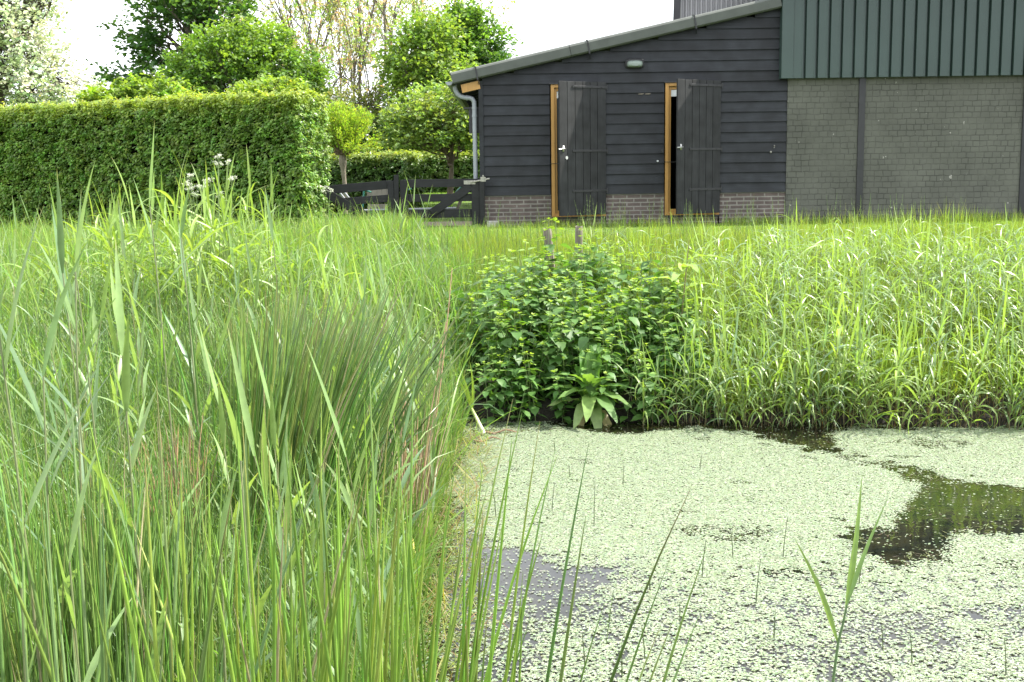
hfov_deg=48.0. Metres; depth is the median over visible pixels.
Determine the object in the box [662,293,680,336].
nettle
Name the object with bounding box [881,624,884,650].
horsetail
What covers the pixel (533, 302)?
nettle
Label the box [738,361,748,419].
reed shoot
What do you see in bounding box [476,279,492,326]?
nettle
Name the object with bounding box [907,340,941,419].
reed shoot
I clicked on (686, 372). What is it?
nettle
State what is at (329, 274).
reed
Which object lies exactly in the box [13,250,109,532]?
reed
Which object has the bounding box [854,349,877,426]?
reed shoot
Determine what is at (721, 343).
reed shoot
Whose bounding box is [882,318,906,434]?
reed shoot
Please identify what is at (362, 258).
reed
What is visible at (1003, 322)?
reed shoot
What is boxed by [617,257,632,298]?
nettle
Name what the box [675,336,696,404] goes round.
nettle
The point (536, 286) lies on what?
nettle
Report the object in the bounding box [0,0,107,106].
willow tree
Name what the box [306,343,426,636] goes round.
reed
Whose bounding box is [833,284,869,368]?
reed shoot
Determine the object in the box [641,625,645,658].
horsetail
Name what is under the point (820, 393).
reed shoot
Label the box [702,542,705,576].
horsetail
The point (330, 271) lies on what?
reed shoot
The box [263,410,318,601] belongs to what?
reed
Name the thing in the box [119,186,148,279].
reed shoot
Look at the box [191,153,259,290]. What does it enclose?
reed shoot
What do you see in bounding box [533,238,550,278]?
nettle
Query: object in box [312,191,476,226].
lawn grass
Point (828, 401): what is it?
reed shoot
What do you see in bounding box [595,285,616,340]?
nettle
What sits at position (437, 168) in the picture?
hedge
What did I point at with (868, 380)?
reed shoot
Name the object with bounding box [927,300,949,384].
reed shoot
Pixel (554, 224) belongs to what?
mown grass
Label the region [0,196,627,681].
meadow grass
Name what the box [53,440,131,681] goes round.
reed
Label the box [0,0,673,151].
sky
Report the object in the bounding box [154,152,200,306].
reed shoot
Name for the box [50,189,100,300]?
reed shoot
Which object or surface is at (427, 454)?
dead reed clump
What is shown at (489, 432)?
twig
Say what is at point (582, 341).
nettle
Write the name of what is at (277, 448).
reed
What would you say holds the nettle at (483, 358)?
on the ground at (550, 416)
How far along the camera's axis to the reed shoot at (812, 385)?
7.89 m
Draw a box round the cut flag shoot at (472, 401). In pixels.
[456,364,484,432]
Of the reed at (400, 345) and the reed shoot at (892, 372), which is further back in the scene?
the reed shoot at (892, 372)
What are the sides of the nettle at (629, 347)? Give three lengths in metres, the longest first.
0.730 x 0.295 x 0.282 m
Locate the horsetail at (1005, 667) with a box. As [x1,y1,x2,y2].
[1004,639,1006,675]
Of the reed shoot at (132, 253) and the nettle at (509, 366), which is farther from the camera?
the reed shoot at (132, 253)
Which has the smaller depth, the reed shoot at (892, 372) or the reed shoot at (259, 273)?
the reed shoot at (892, 372)
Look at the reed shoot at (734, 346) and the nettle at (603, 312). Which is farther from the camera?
the nettle at (603, 312)
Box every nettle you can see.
[434,335,451,380]
[441,263,478,352]
[441,294,455,350]
[446,328,474,383]
[448,338,461,366]
[454,267,474,330]
[455,374,474,420]
[456,320,477,363]
[458,298,484,385]
[458,312,475,353]
[459,282,486,347]
[459,292,481,363]
[459,297,483,376]
[459,363,482,412]
[463,283,484,346]
[470,311,504,387]
[472,270,500,325]
[473,266,498,317]
[473,284,502,363]
[473,308,495,367]
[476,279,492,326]
[476,302,505,375]
[476,361,500,424]
[478,270,497,312]
[478,338,504,403]
[479,313,509,393]
[481,256,497,290]
[482,269,512,364]
[482,298,503,360]
[482,346,499,410]
[482,361,507,423]
[483,266,518,366]
[485,254,500,300]
[486,362,522,420]
[488,267,506,317]
[490,279,512,348]
[490,309,519,389]
[491,253,519,349]
[491,316,531,392]
[492,309,517,389]
[495,257,520,319]
[495,335,528,401]
[496,254,518,314]
[496,354,523,419]
[497,248,520,300]
[498,297,532,400]
[498,325,526,393]
[498,348,517,405]
[500,303,514,366]
[501,350,520,399]
[501,353,524,412]
[503,262,528,328]
[504,283,533,372]
[505,274,522,326]
[505,352,537,424]
[506,265,523,329]
[510,312,536,394]
[511,262,541,356]
[512,277,541,354]
[512,286,538,351]
[514,267,542,347]
[514,343,539,422]
[515,255,537,298]
[516,239,539,300]
[516,263,543,348]
[516,295,543,367]
[518,275,545,347]
[518,313,539,380]
[518,351,546,424]
[520,362,540,420]
[522,253,537,301]
[522,255,546,340]
[524,250,547,340]
[524,314,568,398]
[524,333,543,406]
[527,286,560,359]
[527,343,549,405]
[529,292,540,343]
[530,314,559,384]
[531,299,564,398]
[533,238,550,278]
[533,277,553,347]
[534,252,561,327]
[534,258,562,327]
[535,218,563,277]
[535,314,556,375]
[537,237,568,303]
[537,341,575,399]
[538,247,555,289]
[538,269,559,330]
[540,274,569,358]
[541,322,570,397]
[542,285,563,338]
[544,283,577,363]
[544,338,566,399]
[546,259,585,360]
[546,368,573,421]
[547,217,572,305]
[547,288,573,383]
[547,296,575,393]
[550,377,574,423]
[551,269,570,325]
[552,274,574,339]
[552,357,575,413]
[553,252,568,305]
[554,297,586,399]
[556,244,579,318]
[557,310,582,376]
[560,274,584,354]
[562,328,579,394]
[564,276,603,375]
[564,279,582,355]
[565,244,582,292]
[566,245,594,326]
[569,245,586,287]
[571,237,594,289]
[571,248,596,321]
[571,260,599,330]
[571,348,586,405]
[572,228,590,270]
[572,285,593,366]
[572,306,602,392]
[574,289,605,385]
[574,349,598,406]
[575,281,599,339]
[575,320,596,367]
[579,245,597,293]
[579,288,602,333]
[582,246,599,304]
[583,297,607,344]
[583,313,619,377]
[584,300,606,359]
[586,242,604,299]
[587,229,604,306]
[587,277,615,329]
[588,258,618,321]
[589,305,610,342]
[590,371,612,424]
[592,328,610,402]
[593,235,612,309]
[594,331,617,398]
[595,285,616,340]
[595,310,618,369]
[595,349,618,418]
[596,355,616,397]
[597,249,621,308]
[597,272,624,354]
[598,340,616,394]
[599,240,617,289]
[599,255,621,323]
[599,324,634,382]
[599,334,622,410]
[601,290,627,346]
[601,309,632,389]
[602,295,634,392]
[602,345,617,399]
[603,254,624,297]
[603,275,649,352]
[603,293,634,382]
[608,302,630,376]
[609,243,634,334]
[609,261,637,343]
[609,285,639,382]
[611,320,637,392]
[611,329,632,391]
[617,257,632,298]
[618,252,643,314]
[618,299,653,385]
[619,349,642,422]
[622,252,634,296]
[622,278,645,357]
[622,297,653,384]
[623,286,641,344]
[625,288,659,357]
[628,282,650,354]
[629,252,652,302]
[629,288,656,360]
[631,267,660,355]
[631,363,652,406]
[631,363,657,423]
[632,259,663,312]
[632,314,666,384]
[632,343,657,400]
[632,352,656,399]
[633,321,653,370]
[633,358,654,420]
[634,353,650,415]
[638,356,673,421]
[639,233,661,315]
[640,305,662,382]
[641,377,658,422]
[642,287,672,366]
[643,254,670,321]
[644,278,669,338]
[645,280,668,350]
[648,305,670,373]
[650,306,681,374]
[651,274,671,327]
[652,243,681,314]
[652,321,672,389]
[653,266,679,327]
[653,267,676,333]
[654,318,681,381]
[656,333,676,407]
[658,290,680,345]
[658,328,682,408]
[659,302,687,378]
[659,306,694,393]
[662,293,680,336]
[665,282,693,382]
[669,265,682,328]
[669,278,693,333]
[670,334,697,398]
[672,268,688,314]
[672,354,690,400]
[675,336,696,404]
[676,301,702,386]
[678,320,703,404]
[679,308,693,358]
[685,279,705,315]
[686,331,709,388]
[686,333,703,392]
[688,335,710,414]
[688,352,704,405]
[690,304,704,344]
[694,317,706,355]
[699,341,710,375]
[703,381,715,422]
[704,366,716,413]
[709,308,728,366]
[709,384,731,419]
[717,337,738,371]
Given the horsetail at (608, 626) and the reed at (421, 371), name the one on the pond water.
the horsetail at (608, 626)
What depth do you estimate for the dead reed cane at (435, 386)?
5.48 m
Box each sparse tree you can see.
[195,0,404,121]
[234,0,517,122]
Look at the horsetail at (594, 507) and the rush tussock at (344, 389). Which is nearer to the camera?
the rush tussock at (344, 389)
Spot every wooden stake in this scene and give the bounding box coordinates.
[543,228,554,284]
[575,226,582,267]
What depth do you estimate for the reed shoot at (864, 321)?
8.20 m
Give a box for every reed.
[0,162,143,582]
[0,208,86,681]
[0,216,23,293]
[0,235,28,326]
[0,236,114,672]
[0,278,22,390]
[0,545,42,681]
[7,237,12,278]
[10,266,63,356]
[12,197,35,278]
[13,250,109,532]
[16,344,106,513]
[18,312,139,548]
[21,174,147,541]
[21,198,50,291]
[26,185,81,377]
[29,253,114,400]
[39,328,69,401]
[39,352,54,405]
[46,228,55,281]
[46,245,112,442]
[53,429,120,546]
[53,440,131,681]
[60,356,167,496]
[62,264,97,418]
[75,195,111,614]
[75,238,206,664]
[77,214,96,285]
[80,445,166,681]
[83,221,91,274]
[98,187,141,387]
[98,314,146,490]
[104,350,218,563]
[105,256,121,450]
[105,269,149,455]
[105,473,218,681]
[108,440,198,648]
[112,349,137,496]
[122,120,218,500]
[122,238,154,329]
[137,232,162,309]
[148,473,234,681]
[151,495,187,681]
[155,277,243,494]
[160,255,211,462]
[161,185,231,536]
[162,377,211,461]
[174,461,316,681]
[183,248,215,333]
[196,246,232,374]
[199,324,257,578]
[201,278,226,379]
[209,337,253,543]
[213,367,271,680]
[227,262,259,328]
[227,325,362,681]
[239,252,254,308]
[241,230,278,360]
[249,321,309,620]
[257,445,353,653]
[258,242,296,306]
[261,189,292,384]
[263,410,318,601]
[267,204,295,265]
[267,501,333,619]
[268,304,283,395]
[269,319,283,379]
[272,368,310,553]
[276,416,332,681]
[278,245,302,402]
[280,298,286,329]
[282,402,347,569]
[294,255,322,329]
[294,460,344,632]
[298,331,317,473]
[304,291,307,340]
[306,235,345,375]
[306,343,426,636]
[307,296,315,336]
[307,353,424,584]
[308,285,349,424]
[309,244,345,347]
[309,496,425,675]
[319,263,380,371]
[319,270,396,513]
[326,249,374,403]
[329,250,368,374]
[332,276,357,446]
[334,213,354,269]
[334,282,382,496]
[336,250,381,354]
[340,254,403,347]
[340,263,373,350]
[342,373,444,579]
[345,325,386,426]
[348,388,381,490]
[349,269,379,420]
[349,564,439,681]
[350,424,404,677]
[351,236,369,297]
[355,259,391,437]
[356,422,370,517]
[357,283,397,369]
[357,374,423,499]
[360,281,375,377]
[361,241,387,318]
[362,250,385,390]
[365,237,392,372]
[365,266,421,408]
[365,338,389,405]
[367,305,383,405]
[368,254,381,355]
[370,308,432,401]
[371,283,381,418]
[371,319,455,478]
[372,203,403,256]
[372,252,426,355]
[373,202,407,317]
[373,313,425,461]
[378,279,435,403]
[379,349,399,396]
[380,277,383,326]
[384,277,430,368]
[384,277,431,451]
[385,267,433,394]
[385,278,395,433]
[386,185,410,256]
[386,308,451,558]
[392,292,400,379]
[393,286,411,388]
[394,199,406,260]
[397,274,438,472]
[397,424,406,519]
[400,270,472,510]
[404,172,426,255]
[405,300,412,398]
[407,289,418,364]
[408,235,420,299]
[414,184,434,259]
[415,298,475,393]
[415,425,436,551]
[416,217,442,284]
[416,319,419,401]
[417,347,428,395]
[419,225,433,282]
[420,290,435,381]
[425,306,439,370]
[427,288,457,391]
[444,261,464,317]
[794,478,886,681]
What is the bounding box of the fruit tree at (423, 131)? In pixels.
[364,63,479,193]
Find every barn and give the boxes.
[673,0,757,27]
[779,0,1023,222]
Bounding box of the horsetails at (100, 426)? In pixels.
[0,194,1022,681]
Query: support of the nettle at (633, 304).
on the ground at (550, 416)
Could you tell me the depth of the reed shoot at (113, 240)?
8.48 m
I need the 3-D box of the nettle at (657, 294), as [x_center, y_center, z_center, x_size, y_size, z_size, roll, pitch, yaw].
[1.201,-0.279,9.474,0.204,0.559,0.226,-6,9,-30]
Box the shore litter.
[215,400,530,681]
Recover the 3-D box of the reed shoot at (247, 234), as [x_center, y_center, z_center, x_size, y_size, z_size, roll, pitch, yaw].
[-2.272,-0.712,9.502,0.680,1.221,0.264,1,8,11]
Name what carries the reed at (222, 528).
on the ground at (550, 416)
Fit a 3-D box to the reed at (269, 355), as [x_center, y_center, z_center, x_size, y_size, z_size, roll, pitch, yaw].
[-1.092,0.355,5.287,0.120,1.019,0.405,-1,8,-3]
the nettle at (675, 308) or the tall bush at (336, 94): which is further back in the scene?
the tall bush at (336, 94)
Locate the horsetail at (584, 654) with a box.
[581,632,585,667]
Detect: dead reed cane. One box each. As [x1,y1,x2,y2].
[414,323,445,485]
[421,271,451,504]
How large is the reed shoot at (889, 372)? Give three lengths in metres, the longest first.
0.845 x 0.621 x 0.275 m
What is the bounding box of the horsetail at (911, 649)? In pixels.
[910,633,912,662]
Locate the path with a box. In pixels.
[421,221,471,225]
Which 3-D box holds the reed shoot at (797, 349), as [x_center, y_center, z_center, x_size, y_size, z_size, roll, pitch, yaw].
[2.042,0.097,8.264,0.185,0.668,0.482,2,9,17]
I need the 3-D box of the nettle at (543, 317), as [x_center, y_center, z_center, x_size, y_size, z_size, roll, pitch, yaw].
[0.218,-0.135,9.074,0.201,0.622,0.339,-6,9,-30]
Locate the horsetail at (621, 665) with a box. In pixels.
[620,645,622,675]
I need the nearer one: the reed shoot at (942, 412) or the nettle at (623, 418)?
the reed shoot at (942, 412)
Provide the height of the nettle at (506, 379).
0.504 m
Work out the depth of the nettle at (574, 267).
10.27 m
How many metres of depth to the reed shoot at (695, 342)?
8.43 m
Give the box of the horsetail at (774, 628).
[773,610,775,639]
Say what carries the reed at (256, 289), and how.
on the ground at (550, 416)
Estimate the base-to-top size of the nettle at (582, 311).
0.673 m
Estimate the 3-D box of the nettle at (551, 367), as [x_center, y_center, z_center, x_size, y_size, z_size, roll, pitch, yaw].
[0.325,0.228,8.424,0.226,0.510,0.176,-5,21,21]
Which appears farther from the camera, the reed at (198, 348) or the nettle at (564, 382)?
the nettle at (564, 382)
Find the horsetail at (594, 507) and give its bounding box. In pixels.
[593,487,594,525]
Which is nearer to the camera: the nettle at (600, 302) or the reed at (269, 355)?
the reed at (269, 355)
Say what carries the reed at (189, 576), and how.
on the ground at (550, 416)
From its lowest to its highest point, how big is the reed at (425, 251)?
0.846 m
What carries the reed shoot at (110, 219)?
on the ground at (550, 416)
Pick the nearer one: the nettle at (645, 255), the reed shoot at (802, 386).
the reed shoot at (802, 386)
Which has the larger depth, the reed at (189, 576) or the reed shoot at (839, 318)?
the reed shoot at (839, 318)
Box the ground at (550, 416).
[6,192,1023,680]
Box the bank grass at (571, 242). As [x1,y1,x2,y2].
[441,199,1023,417]
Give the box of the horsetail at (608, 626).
[606,591,613,643]
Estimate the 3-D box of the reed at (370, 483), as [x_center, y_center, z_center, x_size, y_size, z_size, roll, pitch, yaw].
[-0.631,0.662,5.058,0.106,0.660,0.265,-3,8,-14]
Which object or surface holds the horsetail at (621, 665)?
on the pond water
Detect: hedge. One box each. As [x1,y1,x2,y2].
[0,80,333,230]
[298,139,425,212]
[379,150,479,192]
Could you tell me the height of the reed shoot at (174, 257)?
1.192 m
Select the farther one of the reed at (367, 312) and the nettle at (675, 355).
the nettle at (675, 355)
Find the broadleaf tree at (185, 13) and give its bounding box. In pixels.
[82,0,264,90]
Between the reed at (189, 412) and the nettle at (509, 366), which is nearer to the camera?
the reed at (189, 412)
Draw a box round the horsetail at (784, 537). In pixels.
[783,518,787,556]
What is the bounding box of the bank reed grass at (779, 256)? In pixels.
[581,199,1023,390]
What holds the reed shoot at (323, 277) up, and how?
on the ground at (550, 416)
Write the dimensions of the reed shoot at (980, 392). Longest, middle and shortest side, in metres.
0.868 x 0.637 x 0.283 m
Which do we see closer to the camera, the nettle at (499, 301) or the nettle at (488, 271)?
the nettle at (499, 301)
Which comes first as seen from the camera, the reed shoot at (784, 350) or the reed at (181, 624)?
the reed at (181, 624)
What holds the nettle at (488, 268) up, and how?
on the ground at (550, 416)
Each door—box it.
[558,81,607,215]
[676,79,722,213]
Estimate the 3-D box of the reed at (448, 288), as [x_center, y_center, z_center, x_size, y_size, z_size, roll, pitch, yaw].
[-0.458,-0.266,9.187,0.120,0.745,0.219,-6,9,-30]
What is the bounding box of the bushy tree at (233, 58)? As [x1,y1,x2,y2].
[139,9,337,118]
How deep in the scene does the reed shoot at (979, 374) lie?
7.87 m
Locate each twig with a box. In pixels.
[473,436,500,442]
[486,429,515,433]
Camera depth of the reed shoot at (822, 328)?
8.37 m
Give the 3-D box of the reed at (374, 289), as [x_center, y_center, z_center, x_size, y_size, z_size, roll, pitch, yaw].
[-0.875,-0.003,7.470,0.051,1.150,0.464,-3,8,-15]
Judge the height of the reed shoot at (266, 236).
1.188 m
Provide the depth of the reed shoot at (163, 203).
9.17 m
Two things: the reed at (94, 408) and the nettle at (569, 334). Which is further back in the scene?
the nettle at (569, 334)
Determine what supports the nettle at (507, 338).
on the ground at (550, 416)
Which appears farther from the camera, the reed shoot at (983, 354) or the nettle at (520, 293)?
the nettle at (520, 293)
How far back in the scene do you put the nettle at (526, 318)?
8.96 m
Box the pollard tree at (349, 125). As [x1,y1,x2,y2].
[302,98,382,213]
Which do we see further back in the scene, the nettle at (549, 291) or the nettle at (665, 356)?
the nettle at (549, 291)
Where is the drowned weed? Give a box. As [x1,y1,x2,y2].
[459,421,1022,579]
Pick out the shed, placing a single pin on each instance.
(676, 117)
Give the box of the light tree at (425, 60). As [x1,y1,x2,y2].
[367,0,481,152]
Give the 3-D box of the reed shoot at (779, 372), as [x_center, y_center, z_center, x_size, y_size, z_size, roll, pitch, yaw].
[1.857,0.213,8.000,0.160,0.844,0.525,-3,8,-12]
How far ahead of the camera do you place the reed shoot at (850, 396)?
7.91 m
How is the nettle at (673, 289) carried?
on the ground at (550, 416)
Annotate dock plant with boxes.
[542,343,633,429]
[639,242,730,335]
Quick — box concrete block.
[487,221,498,226]
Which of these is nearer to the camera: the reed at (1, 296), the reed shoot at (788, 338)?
the reed at (1, 296)
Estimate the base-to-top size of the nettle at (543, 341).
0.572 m
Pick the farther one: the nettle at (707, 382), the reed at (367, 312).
the nettle at (707, 382)
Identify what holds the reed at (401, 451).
on the ground at (550, 416)
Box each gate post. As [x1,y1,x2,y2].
[394,175,398,218]
[479,177,484,226]
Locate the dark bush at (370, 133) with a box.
[300,101,479,159]
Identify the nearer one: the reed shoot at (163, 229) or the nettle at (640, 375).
the nettle at (640, 375)
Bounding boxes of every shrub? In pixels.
[73,80,121,103]
[80,67,204,107]
[225,73,318,105]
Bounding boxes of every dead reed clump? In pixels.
[126,406,220,555]
[377,388,459,561]
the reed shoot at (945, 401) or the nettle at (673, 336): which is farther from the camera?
the nettle at (673, 336)
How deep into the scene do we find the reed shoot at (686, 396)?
8.13 m
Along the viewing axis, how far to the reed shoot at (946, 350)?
8.15 m
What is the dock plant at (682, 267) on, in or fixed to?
on the ground at (550, 416)
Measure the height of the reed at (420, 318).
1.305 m
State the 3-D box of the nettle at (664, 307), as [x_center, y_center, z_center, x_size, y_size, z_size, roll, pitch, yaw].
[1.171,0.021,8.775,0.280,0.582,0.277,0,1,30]
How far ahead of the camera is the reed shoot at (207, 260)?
8.95 m
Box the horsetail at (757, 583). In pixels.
[755,559,760,603]
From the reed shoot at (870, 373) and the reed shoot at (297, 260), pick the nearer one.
the reed shoot at (870, 373)
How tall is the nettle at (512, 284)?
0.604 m
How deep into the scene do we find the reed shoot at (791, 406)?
8.02 m
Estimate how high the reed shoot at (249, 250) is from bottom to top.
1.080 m
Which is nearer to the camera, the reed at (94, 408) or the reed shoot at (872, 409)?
the reed at (94, 408)
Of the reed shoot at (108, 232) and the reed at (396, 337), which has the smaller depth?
the reed at (396, 337)
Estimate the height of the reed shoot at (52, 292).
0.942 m
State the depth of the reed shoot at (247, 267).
9.04 m
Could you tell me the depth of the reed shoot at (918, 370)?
8.09 m
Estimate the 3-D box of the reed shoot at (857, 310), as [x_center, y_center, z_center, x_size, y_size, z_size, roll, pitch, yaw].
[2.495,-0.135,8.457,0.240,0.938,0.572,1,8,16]
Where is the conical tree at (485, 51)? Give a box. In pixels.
[429,0,523,68]
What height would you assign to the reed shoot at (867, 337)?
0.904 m
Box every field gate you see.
[300,180,394,219]
[400,175,489,223]
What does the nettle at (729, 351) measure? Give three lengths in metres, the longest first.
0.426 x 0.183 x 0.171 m
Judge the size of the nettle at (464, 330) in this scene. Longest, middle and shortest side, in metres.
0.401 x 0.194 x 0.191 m
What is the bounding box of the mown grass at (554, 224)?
[448,210,1023,245]
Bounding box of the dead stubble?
[650,366,1023,427]
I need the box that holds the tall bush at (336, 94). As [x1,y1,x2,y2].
[281,30,409,152]
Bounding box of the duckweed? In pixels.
[421,421,1023,681]
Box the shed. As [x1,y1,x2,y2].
[446,0,787,226]
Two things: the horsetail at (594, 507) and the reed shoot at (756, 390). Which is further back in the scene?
the reed shoot at (756, 390)
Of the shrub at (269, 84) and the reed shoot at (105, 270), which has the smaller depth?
the reed shoot at (105, 270)
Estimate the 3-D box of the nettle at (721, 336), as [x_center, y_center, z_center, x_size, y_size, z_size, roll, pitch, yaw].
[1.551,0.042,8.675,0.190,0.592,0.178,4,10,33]
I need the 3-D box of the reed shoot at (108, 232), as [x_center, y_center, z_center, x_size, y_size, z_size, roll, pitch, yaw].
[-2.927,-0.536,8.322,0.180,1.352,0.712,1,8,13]
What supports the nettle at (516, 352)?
on the ground at (550, 416)
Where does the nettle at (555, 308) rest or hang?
on the ground at (550, 416)
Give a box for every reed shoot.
[1,227,54,317]
[6,243,45,329]
[9,208,95,308]
[18,225,72,314]
[23,223,53,305]
[29,261,80,330]
[32,227,56,305]
[43,213,104,294]
[43,241,60,310]
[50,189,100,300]
[57,240,88,301]
[66,190,162,296]
[70,199,146,292]
[76,174,137,302]
[79,207,146,317]
[80,231,140,309]
[81,195,118,300]
[82,230,114,287]
[83,192,150,279]
[85,188,144,285]
[87,160,172,316]
[88,192,104,283]
[92,195,133,294]
[92,200,117,296]
[92,212,111,293]
[94,191,136,266]
[98,217,180,324]
[100,216,162,309]
[100,225,165,298]
[101,200,125,311]
[105,212,166,315]
[107,208,163,323]
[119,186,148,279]
[119,186,176,320]
[119,200,196,329]
[123,243,193,311]
[126,196,176,309]
[127,223,193,318]
[130,184,200,342]
[132,176,226,310]
[136,148,209,310]
[136,193,230,303]
[136,198,159,300]
[138,170,240,316]
[141,174,174,287]
[143,219,193,307]
[147,212,175,279]
[153,163,246,312]
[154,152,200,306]
[155,196,214,328]
[157,156,234,309]
[157,211,231,310]
[160,190,211,311]
[161,172,186,297]
[164,188,183,286]
[171,165,267,278]
[172,204,255,308]
[173,181,205,316]
[177,186,210,299]
[182,184,215,302]
[185,185,278,294]
[186,183,220,288]
[187,176,266,310]
[188,191,263,320]
[189,178,244,315]
[189,208,247,301]
[189,219,262,305]
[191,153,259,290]
[191,193,270,311]
[192,195,264,301]
[194,175,255,284]
[194,183,223,295]
[196,224,290,314]
[198,190,228,309]
[200,167,242,291]
[202,160,250,316]
[206,210,229,312]
[207,219,269,304]
[208,186,277,292]
[208,223,259,329]
[209,181,286,299]
[210,210,275,306]
[211,171,264,285]
[213,207,275,324]
[215,165,227,280]
[216,200,291,318]
[222,145,264,301]
[227,192,256,275]
[229,234,280,321]
[234,170,308,300]
[234,180,277,307]
[236,214,324,318]
[247,187,333,291]
[251,167,275,277]
[251,212,294,297]
[253,193,267,289]
[258,191,280,285]
[264,224,328,308]
[268,239,319,310]
[272,215,300,307]
[272,220,297,315]
[283,220,330,308]
[288,225,323,313]
[302,196,330,306]
[304,232,367,312]
[307,230,355,305]
[312,226,372,302]
[317,246,333,314]
[326,246,379,324]
[333,239,340,296]
[347,222,401,306]
[414,280,465,331]
[601,310,653,400]
[626,353,679,424]
[627,334,651,410]
[629,355,659,423]
[630,310,648,371]
[630,338,650,424]
[638,341,679,425]
[638,368,683,403]
[639,360,669,424]
[641,332,699,424]
[652,362,719,421]
[656,319,707,410]
[657,357,718,422]
[659,340,714,406]
[663,285,718,377]
[665,348,742,425]
[667,318,719,425]
[670,289,711,408]
[670,337,707,423]
[673,315,682,352]
[678,343,730,425]
[678,361,716,418]
[680,336,725,410]
[681,361,695,422]
[683,290,701,382]
[687,287,744,411]
[689,292,763,398]
[690,318,729,421]
[690,345,706,404]
[694,335,736,430]
[697,325,775,429]
[697,331,733,417]
[699,359,740,424]
[704,337,746,384]
[706,319,789,422]
[707,320,742,379]
[707,342,752,413]
[713,311,738,423]
[717,321,739,421]
[717,332,761,409]
[720,333,778,426]
[720,341,757,420]
[724,332,779,418]
[726,326,771,410]
[729,343,789,425]
[729,371,749,428]
[732,322,795,426]
[732,331,762,426]
[733,352,794,419]
[735,333,786,421]
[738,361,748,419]
[739,329,771,388]
[741,303,778,410]
[746,323,801,425]
[747,332,805,420]
[754,328,789,397]
[754,330,805,413]
[755,306,779,375]
[756,271,824,383]
[757,331,825,427]
[757,364,783,426]
[762,297,803,397]
[763,313,800,422]
[768,297,821,385]
[770,302,819,378]
[771,359,799,426]
[773,343,829,425]
[775,331,825,409]
[775,342,796,422]
[775,356,815,424]
[776,301,789,371]
[777,363,801,426]
[780,314,868,403]
[780,317,843,388]
[780,351,820,428]
[783,344,843,427]
[784,319,793,374]
[784,354,845,433]
[784,382,839,428]
[785,341,813,388]
[785,342,817,431]
[787,352,833,422]
[788,373,800,425]
[789,310,804,383]
[793,293,845,368]
[795,264,850,401]
[795,299,855,417]
[795,313,824,395]
[795,314,820,420]
[796,326,869,417]
[797,356,843,425]
[799,257,881,377]
[802,358,852,427]
[807,324,893,429]
[810,302,842,379]
[811,316,872,425]
[812,364,843,427]
[818,280,848,402]
[819,344,894,395]
[820,311,846,398]
[820,336,882,422]
[821,306,875,403]
[821,348,857,426]
[821,357,893,428]
[823,359,835,429]
[826,294,897,403]
[826,296,838,358]
[830,314,892,418]
[831,278,855,371]
[831,296,862,417]
[831,306,877,424]
[832,283,891,389]
[832,343,880,420]
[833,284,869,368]
[833,312,928,426]
[834,263,869,363]
[834,313,912,423]
[834,330,912,422]
[836,356,900,428]
[837,319,880,366]
[839,291,880,416]
[841,292,903,395]
[841,368,887,427]
[843,305,872,411]
[844,330,910,428]
[844,343,888,406]
[847,271,883,392]
[851,315,915,403]
[851,336,878,407]
[852,338,871,424]
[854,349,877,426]
[859,259,893,373]
[862,340,916,423]
[869,354,913,427]
[871,328,921,406]
[873,304,927,400]
[873,316,928,403]
[876,317,950,427]
[878,297,931,400]
[880,355,930,425]
[881,288,937,373]
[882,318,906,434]
[883,311,920,411]
[883,343,951,427]
[883,348,922,411]
[886,343,904,429]
[887,315,916,396]
[889,366,926,405]
[894,335,957,429]
[896,327,944,433]
[901,335,931,396]
[905,301,934,387]
[905,341,952,422]
[905,346,963,425]
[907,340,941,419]
[908,289,960,372]
[911,316,1009,426]
[913,315,928,394]
[914,398,961,427]
[922,364,972,428]
[923,273,953,406]
[923,347,938,411]
[924,319,989,408]
[925,305,965,389]
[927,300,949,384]
[933,326,982,404]
[937,275,982,379]
[939,289,1006,411]
[940,341,995,384]
[941,314,1001,400]
[942,315,970,405]
[942,340,997,429]
[943,291,1023,388]
[944,302,1019,418]
[945,324,1005,421]
[952,297,1006,427]
[952,301,1001,378]
[956,373,1005,427]
[964,337,995,411]
[965,315,1021,407]
[967,315,1017,427]
[976,278,1021,382]
[980,306,1002,407]
[981,339,1018,402]
[984,339,1022,416]
[985,345,1020,411]
[990,324,1023,426]
[990,371,1023,428]
[993,308,1023,367]
[995,334,1021,412]
[996,321,1023,429]
[996,363,1023,427]
[1001,348,1022,413]
[1009,372,1023,429]
[1016,387,1023,430]
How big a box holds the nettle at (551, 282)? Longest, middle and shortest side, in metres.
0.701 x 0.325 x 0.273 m
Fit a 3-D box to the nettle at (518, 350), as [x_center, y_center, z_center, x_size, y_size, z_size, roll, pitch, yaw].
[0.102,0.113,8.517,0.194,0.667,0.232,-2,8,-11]
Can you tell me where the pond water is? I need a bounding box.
[401,421,1023,681]
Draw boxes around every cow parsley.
[184,172,208,299]
[208,175,236,312]
[211,154,230,326]
[321,186,331,242]
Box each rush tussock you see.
[0,360,557,681]
[0,379,359,681]
[0,413,279,681]
[152,259,481,562]
[189,288,372,448]
[365,356,468,506]
[409,444,706,681]
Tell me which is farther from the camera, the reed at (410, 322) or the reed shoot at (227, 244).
the reed shoot at (227, 244)
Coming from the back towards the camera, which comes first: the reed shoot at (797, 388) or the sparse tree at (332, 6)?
the sparse tree at (332, 6)
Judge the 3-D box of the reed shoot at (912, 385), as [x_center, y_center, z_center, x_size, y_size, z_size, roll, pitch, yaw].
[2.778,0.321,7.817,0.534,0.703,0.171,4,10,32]
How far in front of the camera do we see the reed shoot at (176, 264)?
8.32 m
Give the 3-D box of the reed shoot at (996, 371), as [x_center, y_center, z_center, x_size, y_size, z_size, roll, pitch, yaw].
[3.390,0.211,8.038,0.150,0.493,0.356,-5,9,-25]

